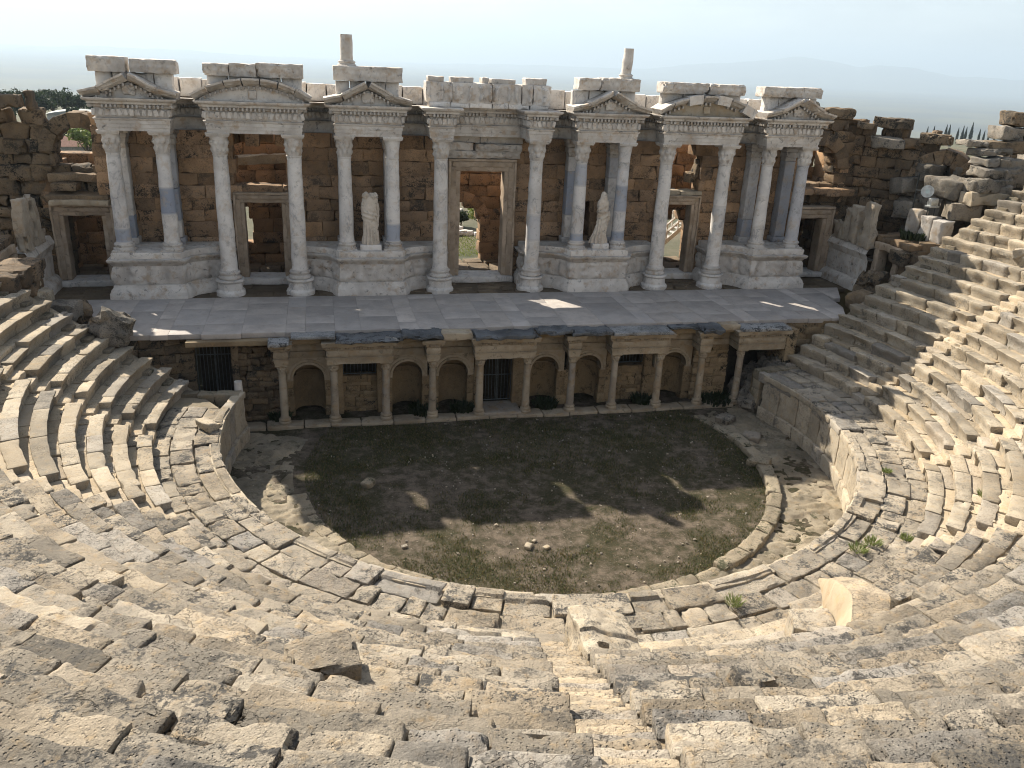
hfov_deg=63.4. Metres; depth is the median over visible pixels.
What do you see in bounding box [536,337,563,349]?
entablature
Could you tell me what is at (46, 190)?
cross wall
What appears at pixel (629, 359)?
window grille
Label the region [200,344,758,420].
stage front wall
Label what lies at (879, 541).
grass tuft
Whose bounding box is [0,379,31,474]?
seat row
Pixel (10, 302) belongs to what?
seat row
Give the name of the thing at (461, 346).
entablature
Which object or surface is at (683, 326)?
edge slab
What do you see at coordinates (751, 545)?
kerb
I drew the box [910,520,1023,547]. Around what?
stairway
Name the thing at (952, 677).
seat row
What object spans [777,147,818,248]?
column
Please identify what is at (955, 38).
sky
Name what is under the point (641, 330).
edge slab
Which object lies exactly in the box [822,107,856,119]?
skyline block
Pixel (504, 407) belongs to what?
doorstep
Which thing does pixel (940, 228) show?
stone block
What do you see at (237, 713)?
seat row
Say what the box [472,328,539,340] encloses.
edge slab
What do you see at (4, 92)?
tree
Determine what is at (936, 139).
skyline block
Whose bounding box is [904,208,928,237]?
stone block
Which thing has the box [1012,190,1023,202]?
seat row
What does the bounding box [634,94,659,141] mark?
recessed entablature
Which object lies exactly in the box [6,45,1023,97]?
hills
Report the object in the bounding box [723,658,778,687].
fallen block
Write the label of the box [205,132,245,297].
tall column
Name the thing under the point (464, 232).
white stone
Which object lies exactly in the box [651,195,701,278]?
door frame
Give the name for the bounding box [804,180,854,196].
vault roof
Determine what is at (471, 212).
shrub
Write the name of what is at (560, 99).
recessed entablature
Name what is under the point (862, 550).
grass tuft
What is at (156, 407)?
seat row
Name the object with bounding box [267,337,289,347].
edge slab
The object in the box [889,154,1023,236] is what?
rubble bank
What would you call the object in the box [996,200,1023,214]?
seat row
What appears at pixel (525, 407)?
column
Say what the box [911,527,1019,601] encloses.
seat row
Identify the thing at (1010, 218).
seat row
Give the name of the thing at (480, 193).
wall
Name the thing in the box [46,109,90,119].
house
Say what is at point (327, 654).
fallen block
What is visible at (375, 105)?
gabled entablature
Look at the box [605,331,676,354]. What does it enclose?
entablature
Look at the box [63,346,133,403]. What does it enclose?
seat row
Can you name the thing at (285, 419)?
column
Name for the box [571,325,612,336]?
edge slab
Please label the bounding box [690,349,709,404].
column
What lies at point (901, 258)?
rubble bank
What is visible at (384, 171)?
pilaster
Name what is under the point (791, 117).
gabled entablature
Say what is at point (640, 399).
weeds
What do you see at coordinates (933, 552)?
seat row
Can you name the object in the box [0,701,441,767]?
seat row
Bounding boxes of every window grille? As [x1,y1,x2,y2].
[343,363,375,373]
[618,354,642,362]
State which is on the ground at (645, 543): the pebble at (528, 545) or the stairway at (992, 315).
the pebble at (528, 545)
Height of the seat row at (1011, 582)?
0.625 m
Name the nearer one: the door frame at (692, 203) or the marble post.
the marble post
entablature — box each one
[76,55,180,131]
[173,77,207,129]
[189,62,311,134]
[267,341,291,365]
[289,344,325,357]
[302,82,335,132]
[321,340,396,364]
[323,65,412,136]
[393,341,424,354]
[398,85,426,135]
[416,75,563,140]
[422,338,445,360]
[440,340,471,353]
[471,334,541,359]
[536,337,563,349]
[548,90,571,138]
[563,333,587,355]
[565,77,652,142]
[581,336,605,348]
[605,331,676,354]
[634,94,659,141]
[651,81,757,144]
[670,333,692,345]
[692,330,717,351]
[712,332,729,344]
[729,330,792,350]
[739,98,760,143]
[754,86,836,146]
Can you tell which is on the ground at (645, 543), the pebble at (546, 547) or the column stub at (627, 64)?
the pebble at (546, 547)
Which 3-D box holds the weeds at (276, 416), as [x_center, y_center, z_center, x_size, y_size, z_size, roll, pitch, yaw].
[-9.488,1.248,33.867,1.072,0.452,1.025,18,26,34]
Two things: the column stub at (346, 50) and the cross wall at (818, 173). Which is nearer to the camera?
the column stub at (346, 50)
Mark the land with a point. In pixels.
(72, 74)
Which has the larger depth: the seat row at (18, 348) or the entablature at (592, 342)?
the entablature at (592, 342)
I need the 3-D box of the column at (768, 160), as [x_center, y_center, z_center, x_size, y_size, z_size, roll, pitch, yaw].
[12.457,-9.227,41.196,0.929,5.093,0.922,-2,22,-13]
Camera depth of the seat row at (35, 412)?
22.64 m
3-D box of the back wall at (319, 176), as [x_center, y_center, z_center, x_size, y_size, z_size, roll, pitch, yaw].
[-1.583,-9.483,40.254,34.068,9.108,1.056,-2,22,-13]
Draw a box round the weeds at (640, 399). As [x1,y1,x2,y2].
[630,392,651,405]
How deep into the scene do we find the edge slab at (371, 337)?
32.61 m
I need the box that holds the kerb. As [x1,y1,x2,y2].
[295,414,782,595]
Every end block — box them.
[34,287,54,300]
[50,299,83,321]
[565,604,640,660]
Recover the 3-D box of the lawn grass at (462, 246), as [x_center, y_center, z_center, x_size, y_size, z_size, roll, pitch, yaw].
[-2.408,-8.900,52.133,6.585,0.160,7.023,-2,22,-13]
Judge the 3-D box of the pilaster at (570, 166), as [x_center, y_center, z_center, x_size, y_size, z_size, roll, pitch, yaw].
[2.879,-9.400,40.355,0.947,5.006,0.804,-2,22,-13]
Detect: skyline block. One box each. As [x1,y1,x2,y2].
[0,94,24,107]
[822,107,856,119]
[857,121,877,129]
[871,135,905,150]
[873,116,914,129]
[919,132,953,145]
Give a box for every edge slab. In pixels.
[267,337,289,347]
[290,331,334,339]
[335,331,403,344]
[400,327,443,340]
[441,329,472,340]
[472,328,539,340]
[534,325,572,335]
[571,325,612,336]
[609,325,673,335]
[667,323,699,329]
[696,322,725,334]
[717,321,740,329]
[738,322,791,331]
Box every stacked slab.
[955,139,988,147]
[958,177,1015,191]
[958,191,1002,206]
[966,147,1012,156]
[966,165,1021,179]
[968,156,1014,167]
[987,194,1012,208]
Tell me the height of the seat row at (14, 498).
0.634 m
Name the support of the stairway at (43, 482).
on the terrain at (187, 402)
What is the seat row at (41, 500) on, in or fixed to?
on the terrain at (187, 402)
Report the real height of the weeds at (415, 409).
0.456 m
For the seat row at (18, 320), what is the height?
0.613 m
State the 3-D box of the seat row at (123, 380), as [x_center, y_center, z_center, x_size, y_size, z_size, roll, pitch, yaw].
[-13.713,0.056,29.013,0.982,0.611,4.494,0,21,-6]
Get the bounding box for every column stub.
[337,34,355,65]
[618,48,633,78]
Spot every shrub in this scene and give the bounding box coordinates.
[460,210,469,225]
[466,208,477,221]
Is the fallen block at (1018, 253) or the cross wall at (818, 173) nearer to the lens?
the fallen block at (1018, 253)
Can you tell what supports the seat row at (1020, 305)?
on the terrain at (187, 402)
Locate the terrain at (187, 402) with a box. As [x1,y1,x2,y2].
[1,190,1023,637]
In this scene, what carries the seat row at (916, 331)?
on the terrain at (187, 402)
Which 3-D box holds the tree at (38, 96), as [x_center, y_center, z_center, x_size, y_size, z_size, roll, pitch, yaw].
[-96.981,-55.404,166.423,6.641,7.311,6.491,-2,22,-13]
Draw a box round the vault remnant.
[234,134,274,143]
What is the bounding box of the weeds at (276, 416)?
[267,410,292,421]
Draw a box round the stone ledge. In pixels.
[48,199,110,205]
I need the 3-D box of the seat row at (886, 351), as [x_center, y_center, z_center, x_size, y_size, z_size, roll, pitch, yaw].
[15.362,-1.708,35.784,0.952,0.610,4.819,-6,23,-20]
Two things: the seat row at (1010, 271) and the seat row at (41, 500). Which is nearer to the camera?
the seat row at (41, 500)
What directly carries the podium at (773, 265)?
on the paving strip
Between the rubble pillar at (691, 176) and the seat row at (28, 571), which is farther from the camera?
the rubble pillar at (691, 176)
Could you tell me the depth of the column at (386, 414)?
33.80 m
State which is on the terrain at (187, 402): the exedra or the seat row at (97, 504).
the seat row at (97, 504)
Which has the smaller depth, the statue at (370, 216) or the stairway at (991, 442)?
the stairway at (991, 442)
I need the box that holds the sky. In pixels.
[0,0,1023,79]
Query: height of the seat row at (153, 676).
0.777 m
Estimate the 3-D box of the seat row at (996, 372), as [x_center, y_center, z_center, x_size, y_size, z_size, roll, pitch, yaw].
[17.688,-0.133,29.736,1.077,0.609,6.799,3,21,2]
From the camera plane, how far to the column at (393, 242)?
37.02 m
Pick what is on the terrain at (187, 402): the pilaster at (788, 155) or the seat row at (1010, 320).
the seat row at (1010, 320)
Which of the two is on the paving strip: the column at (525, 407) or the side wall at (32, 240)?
the side wall at (32, 240)
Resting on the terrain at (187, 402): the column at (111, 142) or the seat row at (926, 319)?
the seat row at (926, 319)
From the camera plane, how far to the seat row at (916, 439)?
30.15 m
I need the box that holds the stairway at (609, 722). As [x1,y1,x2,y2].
[541,641,685,767]
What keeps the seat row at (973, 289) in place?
on the terrain at (187, 402)
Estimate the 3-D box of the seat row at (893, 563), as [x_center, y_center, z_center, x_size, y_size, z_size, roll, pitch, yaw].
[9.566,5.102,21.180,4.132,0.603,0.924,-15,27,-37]
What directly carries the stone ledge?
on the door frame at (59, 215)
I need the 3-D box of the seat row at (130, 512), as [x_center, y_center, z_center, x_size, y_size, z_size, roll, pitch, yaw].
[-5.069,4.644,18.317,12.016,0.630,2.012,12,23,22]
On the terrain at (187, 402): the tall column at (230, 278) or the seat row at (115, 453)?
the seat row at (115, 453)
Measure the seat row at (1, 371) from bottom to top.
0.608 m
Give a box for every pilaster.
[120,131,141,243]
[170,130,187,243]
[332,133,339,240]
[380,137,385,243]
[559,139,575,242]
[604,143,618,242]
[733,144,761,241]
[767,147,797,241]
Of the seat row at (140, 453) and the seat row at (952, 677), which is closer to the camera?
the seat row at (952, 677)
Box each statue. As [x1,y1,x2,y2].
[360,191,381,249]
[588,192,610,248]
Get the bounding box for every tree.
[0,88,19,120]
[10,89,45,115]
[35,89,69,110]
[35,91,56,110]
[51,87,77,109]
[65,128,91,150]
[66,106,78,111]
[67,93,86,108]
[968,122,973,138]
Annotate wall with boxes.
[0,90,108,275]
[0,291,240,407]
[10,194,62,294]
[39,158,82,267]
[60,141,815,266]
[87,81,797,276]
[128,339,240,390]
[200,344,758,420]
[209,375,867,606]
[751,187,1023,412]
[766,320,838,362]
[799,119,857,266]
[811,150,851,214]
[819,201,881,290]
[838,118,975,270]
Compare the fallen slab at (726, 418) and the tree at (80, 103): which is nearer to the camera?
the fallen slab at (726, 418)
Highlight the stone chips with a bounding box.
[1,267,1023,653]
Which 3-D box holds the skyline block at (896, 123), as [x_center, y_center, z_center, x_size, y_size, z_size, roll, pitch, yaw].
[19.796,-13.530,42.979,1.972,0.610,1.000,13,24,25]
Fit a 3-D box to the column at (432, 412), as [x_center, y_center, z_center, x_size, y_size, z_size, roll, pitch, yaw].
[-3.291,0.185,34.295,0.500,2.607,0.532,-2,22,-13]
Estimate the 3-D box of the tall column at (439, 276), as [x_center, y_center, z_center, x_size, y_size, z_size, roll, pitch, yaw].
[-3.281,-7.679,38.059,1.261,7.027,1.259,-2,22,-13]
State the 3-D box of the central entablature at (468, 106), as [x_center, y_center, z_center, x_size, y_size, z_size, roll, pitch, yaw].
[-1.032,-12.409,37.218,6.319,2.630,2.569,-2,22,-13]
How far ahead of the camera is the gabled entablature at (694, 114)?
38.45 m
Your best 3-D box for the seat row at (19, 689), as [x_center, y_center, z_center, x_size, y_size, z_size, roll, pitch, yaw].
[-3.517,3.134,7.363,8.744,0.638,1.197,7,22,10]
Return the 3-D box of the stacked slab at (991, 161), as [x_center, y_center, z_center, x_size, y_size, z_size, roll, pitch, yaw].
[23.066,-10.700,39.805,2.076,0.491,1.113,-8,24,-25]
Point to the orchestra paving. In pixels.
(260, 491)
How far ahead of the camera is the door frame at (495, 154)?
39.56 m
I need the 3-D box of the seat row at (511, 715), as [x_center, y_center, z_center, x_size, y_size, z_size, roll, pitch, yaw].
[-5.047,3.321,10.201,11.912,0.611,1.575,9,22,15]
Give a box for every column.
[96,129,138,252]
[147,131,185,251]
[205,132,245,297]
[275,366,291,425]
[281,133,314,295]
[328,364,341,423]
[333,134,357,250]
[380,362,392,420]
[382,137,403,250]
[426,138,453,293]
[426,361,438,418]
[473,359,486,415]
[516,139,550,292]
[520,357,533,413]
[563,354,579,412]
[564,140,594,249]
[605,352,622,409]
[608,143,637,249]
[640,142,681,290]
[649,353,667,408]
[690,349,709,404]
[696,145,740,289]
[729,349,748,404]
[743,144,782,248]
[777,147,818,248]
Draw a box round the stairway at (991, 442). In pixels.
[918,424,1023,473]
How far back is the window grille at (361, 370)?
34.61 m
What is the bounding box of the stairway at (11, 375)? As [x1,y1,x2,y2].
[0,363,156,444]
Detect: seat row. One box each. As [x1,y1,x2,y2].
[0,289,30,319]
[0,300,52,345]
[0,311,72,369]
[0,368,3,385]
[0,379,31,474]
[0,470,547,666]
[0,503,552,676]
[0,526,555,679]
[0,553,558,691]
[0,566,555,693]
[0,586,569,716]
[0,602,575,732]
[0,622,568,749]
[0,648,593,765]
[0,670,602,767]
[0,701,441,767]
[0,728,232,767]
[14,324,90,378]
[14,479,546,659]
[18,390,58,482]
[38,338,108,390]
[47,402,89,490]
[48,488,542,652]
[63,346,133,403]
[76,414,119,497]
[81,494,540,646]
[89,357,152,409]
[103,424,145,503]
[110,500,538,641]
[111,367,171,419]
[127,435,171,512]
[134,379,188,430]
[141,510,535,640]
[169,515,534,635]
[590,535,1023,667]
[595,563,1023,672]
[600,585,1023,678]
[607,606,1023,688]
[613,626,1023,695]
[620,636,1023,706]
[629,654,1023,718]
[640,669,1023,731]
[652,686,1023,748]
[664,708,1023,763]
[680,725,1023,767]
[701,743,1023,767]
[788,354,866,395]
[800,344,881,386]
[812,334,899,376]
[824,323,914,366]
[838,314,928,356]
[849,303,948,344]
[859,543,923,583]
[864,294,963,335]
[865,396,940,459]
[872,537,952,590]
[875,283,978,325]
[882,385,964,452]
[884,533,983,608]
[891,274,998,315]
[898,374,986,443]
[905,265,1011,305]
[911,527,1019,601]
[914,364,1013,437]
[916,462,954,539]
[918,255,1023,294]
[930,246,1023,282]
[932,353,1023,427]
[941,236,1023,267]
[946,454,981,535]
[949,343,1023,403]
[959,228,1023,250]
[966,332,1023,378]
[969,218,1023,240]
[971,445,1012,531]
[982,323,1023,354]
[984,209,1023,226]
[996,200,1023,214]
[998,312,1023,332]
[998,437,1023,526]
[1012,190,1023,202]
[1017,301,1023,316]
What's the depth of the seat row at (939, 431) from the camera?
30.24 m
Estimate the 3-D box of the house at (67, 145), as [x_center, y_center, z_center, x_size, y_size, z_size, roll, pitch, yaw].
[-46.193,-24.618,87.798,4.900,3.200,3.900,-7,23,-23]
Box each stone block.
[0,234,45,297]
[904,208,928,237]
[917,215,941,240]
[929,219,954,243]
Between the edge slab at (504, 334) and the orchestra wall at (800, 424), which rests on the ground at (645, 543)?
the orchestra wall at (800, 424)
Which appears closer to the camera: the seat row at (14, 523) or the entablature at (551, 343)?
the seat row at (14, 523)
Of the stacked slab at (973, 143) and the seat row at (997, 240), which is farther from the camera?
the stacked slab at (973, 143)
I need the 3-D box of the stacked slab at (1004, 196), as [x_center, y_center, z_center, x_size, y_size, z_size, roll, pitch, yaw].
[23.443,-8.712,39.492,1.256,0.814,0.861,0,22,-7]
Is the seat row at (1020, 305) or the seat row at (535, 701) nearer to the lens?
the seat row at (535, 701)
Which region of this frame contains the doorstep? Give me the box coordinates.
[483,400,520,416]
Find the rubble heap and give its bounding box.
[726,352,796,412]
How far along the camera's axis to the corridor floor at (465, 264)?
42.59 m
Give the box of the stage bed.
[185,324,788,347]
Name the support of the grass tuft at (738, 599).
on the walkway
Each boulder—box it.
[76,299,92,323]
[87,306,135,347]
[845,289,873,308]
[852,270,890,292]
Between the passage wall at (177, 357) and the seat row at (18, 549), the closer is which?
the seat row at (18, 549)
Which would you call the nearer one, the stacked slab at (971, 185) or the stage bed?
the stage bed
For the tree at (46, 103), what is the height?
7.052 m
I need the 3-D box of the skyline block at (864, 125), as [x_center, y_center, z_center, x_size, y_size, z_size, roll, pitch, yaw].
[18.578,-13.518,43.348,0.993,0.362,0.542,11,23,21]
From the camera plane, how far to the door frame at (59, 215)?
36.77 m
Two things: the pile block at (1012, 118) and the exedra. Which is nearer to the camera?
the exedra
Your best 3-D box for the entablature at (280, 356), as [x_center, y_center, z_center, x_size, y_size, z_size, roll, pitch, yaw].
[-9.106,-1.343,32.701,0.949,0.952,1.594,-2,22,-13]
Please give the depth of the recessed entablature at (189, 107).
35.28 m
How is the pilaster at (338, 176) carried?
on the podium at (359, 272)
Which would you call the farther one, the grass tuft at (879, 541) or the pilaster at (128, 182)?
the pilaster at (128, 182)
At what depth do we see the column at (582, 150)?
38.90 m
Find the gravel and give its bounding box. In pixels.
[303,414,763,590]
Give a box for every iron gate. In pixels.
[195,347,231,390]
[483,359,511,399]
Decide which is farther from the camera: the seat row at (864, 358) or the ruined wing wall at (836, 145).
the ruined wing wall at (836, 145)
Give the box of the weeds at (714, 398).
[701,389,730,406]
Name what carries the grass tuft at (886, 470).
on the orchestra wall at (800, 424)
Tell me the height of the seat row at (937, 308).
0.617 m
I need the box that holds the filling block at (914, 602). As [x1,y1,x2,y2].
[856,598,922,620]
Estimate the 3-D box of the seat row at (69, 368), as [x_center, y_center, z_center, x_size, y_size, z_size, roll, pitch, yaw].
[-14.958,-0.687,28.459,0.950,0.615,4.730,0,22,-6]
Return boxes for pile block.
[975,140,1023,154]
[987,125,1023,140]
[998,158,1023,169]
[999,110,1023,126]
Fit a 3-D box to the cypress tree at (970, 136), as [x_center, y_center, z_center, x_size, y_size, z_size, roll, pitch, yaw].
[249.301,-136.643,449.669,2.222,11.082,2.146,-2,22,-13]
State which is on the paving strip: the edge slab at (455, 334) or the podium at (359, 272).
the podium at (359, 272)
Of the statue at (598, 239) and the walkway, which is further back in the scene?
the statue at (598, 239)
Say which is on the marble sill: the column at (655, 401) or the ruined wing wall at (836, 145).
the column at (655, 401)
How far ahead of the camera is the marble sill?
34.87 m
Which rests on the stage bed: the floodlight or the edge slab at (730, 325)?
the edge slab at (730, 325)
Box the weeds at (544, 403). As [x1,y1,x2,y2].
[531,395,558,409]
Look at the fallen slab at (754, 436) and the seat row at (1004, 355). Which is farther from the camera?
the fallen slab at (754, 436)
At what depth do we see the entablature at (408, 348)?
34.10 m
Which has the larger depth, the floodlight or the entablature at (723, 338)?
the floodlight
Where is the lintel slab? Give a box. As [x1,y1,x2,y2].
[655,188,701,194]
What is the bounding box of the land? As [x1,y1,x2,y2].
[0,44,1023,389]
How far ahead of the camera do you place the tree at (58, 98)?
177.09 m
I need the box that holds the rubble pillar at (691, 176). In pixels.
[683,159,699,182]
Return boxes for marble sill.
[248,400,732,430]
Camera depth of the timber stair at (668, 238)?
49.25 m
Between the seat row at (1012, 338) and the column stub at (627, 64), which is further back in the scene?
the column stub at (627, 64)
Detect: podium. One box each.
[106,241,236,299]
[306,241,447,296]
[512,240,650,291]
[692,240,807,288]
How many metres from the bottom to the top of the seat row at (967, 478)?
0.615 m
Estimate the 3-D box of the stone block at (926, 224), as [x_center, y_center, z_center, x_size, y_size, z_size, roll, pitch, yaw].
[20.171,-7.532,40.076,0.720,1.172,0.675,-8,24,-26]
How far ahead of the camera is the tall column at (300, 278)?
36.52 m
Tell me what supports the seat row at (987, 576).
on the terrain at (187, 402)
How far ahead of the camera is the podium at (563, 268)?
40.22 m
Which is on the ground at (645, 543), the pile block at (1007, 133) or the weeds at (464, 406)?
the weeds at (464, 406)
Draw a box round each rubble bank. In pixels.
[888,241,940,266]
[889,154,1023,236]
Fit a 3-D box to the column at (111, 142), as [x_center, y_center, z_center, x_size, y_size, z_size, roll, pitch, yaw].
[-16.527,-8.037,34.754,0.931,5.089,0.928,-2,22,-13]
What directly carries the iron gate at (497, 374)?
attached to the stage front wall at (308, 381)
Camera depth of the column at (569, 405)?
35.51 m
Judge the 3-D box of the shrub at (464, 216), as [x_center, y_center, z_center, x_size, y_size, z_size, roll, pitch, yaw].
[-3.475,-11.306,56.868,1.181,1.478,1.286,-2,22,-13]
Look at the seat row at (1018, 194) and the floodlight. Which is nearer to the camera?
the seat row at (1018, 194)
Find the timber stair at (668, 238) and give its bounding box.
[665,210,681,243]
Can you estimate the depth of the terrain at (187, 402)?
29.47 m
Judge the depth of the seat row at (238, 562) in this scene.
19.47 m
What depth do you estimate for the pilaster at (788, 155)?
42.74 m
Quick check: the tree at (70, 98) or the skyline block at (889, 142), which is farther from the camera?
the tree at (70, 98)
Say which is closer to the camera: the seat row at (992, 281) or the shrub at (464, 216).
the seat row at (992, 281)
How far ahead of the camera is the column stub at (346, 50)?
34.62 m
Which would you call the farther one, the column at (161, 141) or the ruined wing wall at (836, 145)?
the ruined wing wall at (836, 145)
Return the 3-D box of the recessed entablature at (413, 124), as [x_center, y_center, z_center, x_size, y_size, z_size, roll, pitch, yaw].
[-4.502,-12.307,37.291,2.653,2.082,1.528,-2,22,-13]
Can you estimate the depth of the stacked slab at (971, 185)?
39.11 m
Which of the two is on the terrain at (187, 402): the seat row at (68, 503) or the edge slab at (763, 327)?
the seat row at (68, 503)
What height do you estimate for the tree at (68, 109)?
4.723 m
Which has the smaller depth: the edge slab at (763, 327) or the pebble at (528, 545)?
the pebble at (528, 545)
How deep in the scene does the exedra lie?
18.25 m
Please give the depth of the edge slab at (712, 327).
35.71 m
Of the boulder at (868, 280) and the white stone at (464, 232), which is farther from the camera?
the white stone at (464, 232)
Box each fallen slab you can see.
[195,417,220,433]
[715,412,735,425]
[743,430,760,443]
[746,455,771,466]
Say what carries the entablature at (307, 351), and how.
attached to the stage front wall at (308, 381)
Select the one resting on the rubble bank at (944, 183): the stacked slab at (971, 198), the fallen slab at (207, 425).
the stacked slab at (971, 198)
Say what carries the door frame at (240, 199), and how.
attached to the back wall at (319, 176)
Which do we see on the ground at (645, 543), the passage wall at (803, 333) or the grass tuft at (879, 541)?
the passage wall at (803, 333)
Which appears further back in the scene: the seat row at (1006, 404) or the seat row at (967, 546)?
the seat row at (1006, 404)
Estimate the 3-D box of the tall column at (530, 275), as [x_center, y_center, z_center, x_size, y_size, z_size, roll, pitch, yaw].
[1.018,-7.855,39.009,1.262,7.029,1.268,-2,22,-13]
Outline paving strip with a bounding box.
[55,277,845,299]
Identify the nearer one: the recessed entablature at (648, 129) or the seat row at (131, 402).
the seat row at (131, 402)
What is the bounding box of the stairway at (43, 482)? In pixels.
[4,469,176,519]
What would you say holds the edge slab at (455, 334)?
on the stage bed
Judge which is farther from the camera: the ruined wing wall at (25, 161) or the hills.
the hills
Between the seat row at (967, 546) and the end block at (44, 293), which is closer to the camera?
the seat row at (967, 546)
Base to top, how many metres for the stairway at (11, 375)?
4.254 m
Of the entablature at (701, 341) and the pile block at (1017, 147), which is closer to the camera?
the entablature at (701, 341)
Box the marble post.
[234,380,247,425]
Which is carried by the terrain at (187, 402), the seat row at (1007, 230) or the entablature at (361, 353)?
the seat row at (1007, 230)
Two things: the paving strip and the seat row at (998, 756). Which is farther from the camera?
the paving strip
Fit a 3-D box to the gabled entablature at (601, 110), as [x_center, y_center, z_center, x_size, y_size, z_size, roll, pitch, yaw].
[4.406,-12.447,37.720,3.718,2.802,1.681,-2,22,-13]
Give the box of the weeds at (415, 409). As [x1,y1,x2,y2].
[406,398,439,417]
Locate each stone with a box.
[360,477,375,488]
[459,229,473,235]
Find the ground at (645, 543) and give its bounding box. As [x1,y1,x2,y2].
[230,390,842,594]
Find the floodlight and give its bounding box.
[910,173,938,215]
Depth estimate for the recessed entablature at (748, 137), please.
40.88 m
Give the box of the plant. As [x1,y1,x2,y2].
[899,228,925,241]
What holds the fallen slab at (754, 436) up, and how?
on the orchestra paving
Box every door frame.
[49,204,115,286]
[233,192,291,284]
[447,136,522,282]
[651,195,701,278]
[785,205,835,276]
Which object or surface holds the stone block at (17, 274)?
on the terrain at (187, 402)
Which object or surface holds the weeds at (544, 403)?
on the ground at (645, 543)
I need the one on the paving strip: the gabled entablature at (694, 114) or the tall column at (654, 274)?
the tall column at (654, 274)
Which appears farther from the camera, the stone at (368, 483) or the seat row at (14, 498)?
the stone at (368, 483)
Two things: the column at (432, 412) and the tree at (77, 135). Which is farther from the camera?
the tree at (77, 135)
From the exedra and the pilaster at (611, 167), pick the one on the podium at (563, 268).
the pilaster at (611, 167)
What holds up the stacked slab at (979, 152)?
on the stacked slab at (991, 161)
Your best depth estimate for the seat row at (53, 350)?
27.82 m
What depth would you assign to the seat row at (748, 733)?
8.58 m
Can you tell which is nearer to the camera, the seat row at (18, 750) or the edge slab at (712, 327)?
the seat row at (18, 750)
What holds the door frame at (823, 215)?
on the paving strip
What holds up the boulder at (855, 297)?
on the floor at (213, 318)
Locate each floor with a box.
[79,256,679,274]
[87,287,844,340]
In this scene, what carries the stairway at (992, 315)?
on the terrain at (187, 402)
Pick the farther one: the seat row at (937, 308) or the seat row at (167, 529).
the seat row at (937, 308)
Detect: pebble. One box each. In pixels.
[524,542,532,549]
[543,545,550,549]
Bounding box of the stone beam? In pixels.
[237,153,286,164]
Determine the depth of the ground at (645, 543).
29.08 m
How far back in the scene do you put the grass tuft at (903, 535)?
23.45 m
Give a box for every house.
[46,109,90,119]
[60,136,91,150]
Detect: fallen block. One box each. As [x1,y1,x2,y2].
[283,630,361,680]
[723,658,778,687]
[1012,248,1023,258]
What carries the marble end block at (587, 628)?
on the terrain at (187, 402)
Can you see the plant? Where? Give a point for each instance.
(908, 235)
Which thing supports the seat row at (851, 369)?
on the terrain at (187, 402)
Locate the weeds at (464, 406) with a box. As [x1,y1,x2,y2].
[449,397,474,413]
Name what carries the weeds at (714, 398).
on the ground at (645, 543)
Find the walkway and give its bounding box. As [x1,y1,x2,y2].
[152,365,928,642]
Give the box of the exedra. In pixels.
[784,577,890,637]
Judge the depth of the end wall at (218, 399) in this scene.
30.83 m
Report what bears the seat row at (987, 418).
on the terrain at (187, 402)
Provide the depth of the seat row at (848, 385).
35.32 m
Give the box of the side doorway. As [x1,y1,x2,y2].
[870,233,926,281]
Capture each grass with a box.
[3,211,1023,628]
[459,231,477,255]
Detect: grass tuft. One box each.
[721,593,745,607]
[846,539,869,553]
[862,534,883,546]
[882,467,892,472]
[899,532,914,541]
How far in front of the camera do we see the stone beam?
39.23 m
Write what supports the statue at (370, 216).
on the podium at (359, 272)
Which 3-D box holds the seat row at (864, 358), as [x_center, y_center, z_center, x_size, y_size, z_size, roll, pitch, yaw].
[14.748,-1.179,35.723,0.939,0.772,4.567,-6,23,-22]
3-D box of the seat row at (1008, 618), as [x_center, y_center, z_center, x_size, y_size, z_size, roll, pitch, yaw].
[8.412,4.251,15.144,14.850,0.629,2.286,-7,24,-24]
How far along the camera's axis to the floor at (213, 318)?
36.22 m
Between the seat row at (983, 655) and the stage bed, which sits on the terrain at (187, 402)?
the seat row at (983, 655)
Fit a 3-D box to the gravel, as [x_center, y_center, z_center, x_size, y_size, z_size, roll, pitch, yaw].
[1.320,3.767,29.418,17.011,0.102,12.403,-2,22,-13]
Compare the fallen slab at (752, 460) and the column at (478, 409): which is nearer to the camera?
the fallen slab at (752, 460)
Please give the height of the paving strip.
0.371 m
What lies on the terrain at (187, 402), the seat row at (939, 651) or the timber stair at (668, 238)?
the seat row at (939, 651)
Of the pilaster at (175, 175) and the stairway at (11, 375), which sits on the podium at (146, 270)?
the pilaster at (175, 175)
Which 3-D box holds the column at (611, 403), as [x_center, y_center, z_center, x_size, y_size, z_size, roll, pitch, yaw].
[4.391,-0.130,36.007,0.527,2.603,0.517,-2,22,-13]
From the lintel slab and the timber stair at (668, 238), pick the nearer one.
the lintel slab
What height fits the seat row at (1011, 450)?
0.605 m
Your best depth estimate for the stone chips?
27.92 m
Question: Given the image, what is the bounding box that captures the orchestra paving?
[231,405,842,582]
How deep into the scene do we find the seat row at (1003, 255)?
36.36 m
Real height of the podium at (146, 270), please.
2.041 m
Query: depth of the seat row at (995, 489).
24.05 m
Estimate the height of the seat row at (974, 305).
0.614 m
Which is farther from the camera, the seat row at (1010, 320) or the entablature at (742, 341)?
the entablature at (742, 341)
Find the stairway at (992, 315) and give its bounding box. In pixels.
[851,291,1023,404]

